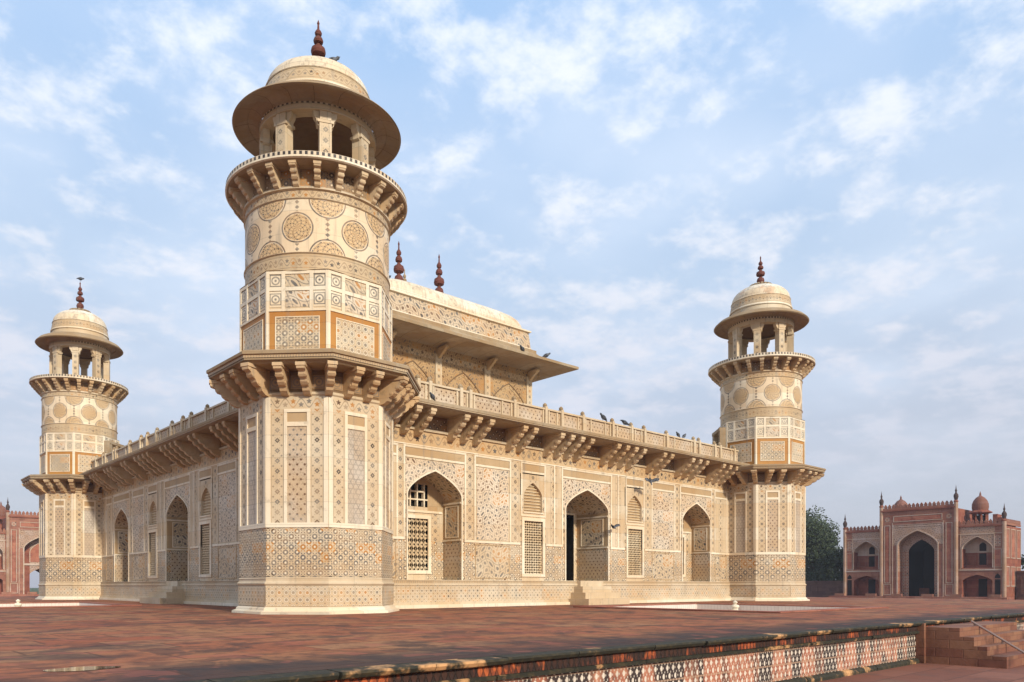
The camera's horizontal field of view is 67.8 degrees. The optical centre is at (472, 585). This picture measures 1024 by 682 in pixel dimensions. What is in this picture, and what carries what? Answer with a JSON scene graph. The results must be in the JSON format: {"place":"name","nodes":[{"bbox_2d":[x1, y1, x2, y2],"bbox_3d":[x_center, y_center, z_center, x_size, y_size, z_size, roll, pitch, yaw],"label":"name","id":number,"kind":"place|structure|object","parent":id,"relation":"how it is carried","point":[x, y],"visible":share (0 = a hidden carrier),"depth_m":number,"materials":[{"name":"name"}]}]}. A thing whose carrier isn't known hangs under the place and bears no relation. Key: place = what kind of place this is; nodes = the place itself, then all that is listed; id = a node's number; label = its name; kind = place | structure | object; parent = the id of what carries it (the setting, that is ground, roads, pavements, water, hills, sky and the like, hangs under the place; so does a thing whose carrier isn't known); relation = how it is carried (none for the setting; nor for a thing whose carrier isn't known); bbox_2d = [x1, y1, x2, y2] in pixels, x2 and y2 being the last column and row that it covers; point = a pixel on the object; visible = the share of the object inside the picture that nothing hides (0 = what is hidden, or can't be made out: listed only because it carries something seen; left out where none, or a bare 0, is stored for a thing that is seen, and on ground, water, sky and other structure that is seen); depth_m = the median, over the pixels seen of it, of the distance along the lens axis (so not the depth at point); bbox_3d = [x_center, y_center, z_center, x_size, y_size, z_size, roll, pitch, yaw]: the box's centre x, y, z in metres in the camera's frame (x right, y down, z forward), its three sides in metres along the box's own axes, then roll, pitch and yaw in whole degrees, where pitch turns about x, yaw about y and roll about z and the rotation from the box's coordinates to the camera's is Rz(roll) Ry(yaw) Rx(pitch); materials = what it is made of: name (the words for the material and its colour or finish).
{"place":"outdoors","nodes":[
{"label":"outdoors","id":0,"kind":"place"},
{"bbox_2d":[30,588,38,593],"bbox_3d":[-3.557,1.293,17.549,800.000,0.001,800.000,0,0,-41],"label":"ground","id":1,"kind":"structure","parent":0,"point":[34,590],"depth_m":184.56,"materials":[{"name":"green plant"}]},
{"bbox_2d":[0,499,38,595],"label":"gateway","id":2,"kind":"object","parent":1,"relation":"on","point":[19,547],"visible":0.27,"depth_m":82.94,"materials":[{"name":"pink stone"}]},
{"bbox_2d":[805,505,827,579],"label":"tree","id":3,"kind":"object","parent":1,"relation":"on","point":[814,517],"visible":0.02,"depth_m":87.02,"materials":[{"name":"green plant"}]},
{"bbox_2d":[805,512,842,580],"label":"tree","id":4,"kind":"object","parent":1,"relation":"on","point":[817,537],"visible":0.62,"depth_m":79.71,"materials":[{"name":"green plant"}]},
{"bbox_2d":[805,581,842,596],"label":"boundary wall","id":5,"kind":"structure","parent":1,"relation":"on","point":[821,588],"depth_m":78.08,"materials":[{"name":"stone"}]},
{"bbox_2d":[806,518,842,580],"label":"tree","id":6,"kind":"object","parent":1,"relation":"on","point":[833,541],"visible":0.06,"depth_m":83.47,"materials":[{"name":"green plant"}]},
{"bbox_2d":[824,549,842,580],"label":"tree","id":7,"kind":"object","parent":1,"relation":"on","point":[836,562],"visible":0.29,"depth_m":78.33,"materials":[{"name":"green plant"}]},
{"bbox_2d":[828,488,1020,599],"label":"gateway","id":8,"kind":"object","parent":1,"relation":"on","point":[933,550],"visible":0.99,"depth_m":67.64,"materials":[{"name":"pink stone"}]},
{"bbox_2d":[1016,571,1023,599],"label":"boundary wall","id":9,"kind":"structure","parent":1,"relation":"on","point":[1019,585],"depth_m":65.32,"materials":[{"name":"stone"}]},
{"bbox_2d":[1021,554,1023,568],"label":"tree","id":10,"kind":"object","parent":1,"relation":"on","point":[1022,561],"visible":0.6,"depth_m":69.40,"materials":[{"name":"green plant"}]},
{"bbox_2d":[0,596,1023,681],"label":"terrace","id":11,"kind":"structure","parent":0,"point":[145,642],"depth_m":10.01,"materials":[{"name":"stone"}]},
{"bbox_2d":[0,599,141,607],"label":"pool","id":12,"kind":"structure","parent":11,"relation":"in","point":[17,604],"depth_m":24.78,"materials":[{"name":"stone"}]},
{"bbox_2d":[43,666,120,671],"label":"puddle","id":13,"kind":"object","parent":11,"relation":"on","point":[82,668],"visible":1,"depth_m":5.53,"materials":[{"name":"black liquid"}]},
{"bbox_2d":[21,20,825,614],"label":"mausoleum","id":14,"kind":"structure","parent":11,"relation":"on","point":[327,456],"depth_m":22.48,"materials":[{"name":"beige stone"}]},
{"bbox_2d":[148,529,157,577],"bbox_3d":[-11.592,-1.131,27.661,0.115,1.760,0.980,0,0,-41],"label":"lattice window","id":15,"kind":"structure","parent":14,"relation":"in","point":[154,534],"depth_m":27.69,"materials":[{"name":"stone"}]},
{"bbox_2d":[167,496,187,580],"bbox_3d":[-8.575,-1.596,27.002,3.750,2.910,2.060,0,0,-41],"label":"arched doorway","id":16,"kind":"structure","parent":14,"relation":"in","point":[177,515],"depth_m":26.76,"materials":[{"name":"beige stone"}]},
{"bbox_2d":[199,520,211,576],"bbox_3d":[-8.363,-1.131,23.921,0.115,1.760,0.980,0,0,-41],"label":"lattice window","id":17,"kind":"structure","parent":14,"relation":"in","point":[206,525],"depth_m":23.94,"materials":[{"name":"stone"}]},
{"bbox_2d":[329,56,339,60],"bbox_3d":[-3.262,-12.141,17.656,0.381,0.259,0.168,0,0,11],"label":"pigeon","id":18,"kind":"object","parent":14,"relation":"on","point":[336,58],"visible":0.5,"depth_m":17.61,"materials":[{"name":"grey"}]},
{"bbox_2d":[408,514,430,573],"bbox_3d":[-1.535,-1.126,21.022,0.920,1.630,0.090,0,0,-41],"label":"lattice window","id":19,"kind":"structure","parent":14,"relation":"in","point":[412,569],"depth_m":21.07,"materials":[{"name":"stone"}]},
{"bbox_2d":[429,392,435,400],"bbox_3d":[-1.021,-4.789,19.341,0.252,0.196,0.125,0,0,-41],"label":"pigeon","id":20,"kind":"object","parent":14,"relation":"on","point":[432,396],"visible":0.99,"depth_m":19.30,"materials":[{"name":"grey"}]},
{"bbox_2d":[521,517,544,576],"bbox_3d":[1.800,-1.131,22.867,0.980,1.760,0.115,0,0,-41],"label":"lattice window","id":21,"kind":"structure","parent":14,"relation":"in","point":[535,521],"depth_m":22.88,"materials":[{"name":"stone"}]},
{"bbox_2d":[566,490,607,580],"bbox_3d":[2.459,-1.596,25.883,2.060,2.910,3.750,0,0,-41],"label":"arched doorway","id":22,"kind":"structure","parent":14,"relation":"in","point":[586,515],"depth_m":25.72,"materials":[{"name":"beige stone"}]},
{"bbox_2d":[600,413,606,421],"bbox_3d":[4.187,-5.365,24.333,0.142,0.292,0.237,0,0,-82],"label":"pigeon","id":23,"kind":"object","parent":14,"relation":"on","point":[603,417],"visible":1,"depth_m":24.29,"materials":[{"name":"grey"}]},
{"bbox_2d":[626,526,643,577],"bbox_3d":[5.539,-1.131,26.095,0.980,1.760,0.115,0,0,-41],"label":"lattice window","id":24,"kind":"structure","parent":14,"relation":"in","point":[631,539],"depth_m":26.12,"materials":[{"name":"stone"}]},
{"bbox_2d":[683,535,685,576],"bbox_3d":[7.868,-1.126,29.106,0.920,1.630,0.040,0,0,-41],"label":"lattice window","id":25,"kind":"structure","parent":14,"relation":"in","point":[684,536],"depth_m":29.35,"materials":[{"name":"stone"}]},
{"bbox_2d":[573,601,888,612],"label":"pool","id":26,"kind":"structure","parent":11,"relation":"in","point":[758,608],"depth_m":21.76,"materials":[{"name":"stone"}]},
{"bbox_2d":[0,0,1023,587],"label":"sky","id":27,"kind":"structure","parent":0,"point":[606,178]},
{"bbox_2d":[178,615,1023,681],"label":"path","id":28,"kind":"structure","parent":0,"point":[923,672],"depth_m":10.98,"materials":[{"name":"stone"}]},
{"bbox_2d":[180,612,1023,681],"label":"terrace side wall","id":29,"kind":"structure","parent":28,"relation":"on","point":[816,655],"depth_m":8.39,"materials":[{"name":"red stone"}]},
{"bbox_2d":[915,620,1023,668],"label":"stone steps","id":30,"kind":"structure","parent":28,"relation":"on","point":[994,644],"depth_m":12.42,"materials":[{"name":"stone"}]},
{"bbox_2d":[645,477,659,484],"bbox_3d":[6.032,-3.525,25.740,0.540,0.290,0.230,0,0,-11],"label":"pigeon","id":31,"kind":"object","parent":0,"point":[650,480],"visible":1,"depth_m":25.71,"materials":[{"name":"grey"}]}
]}

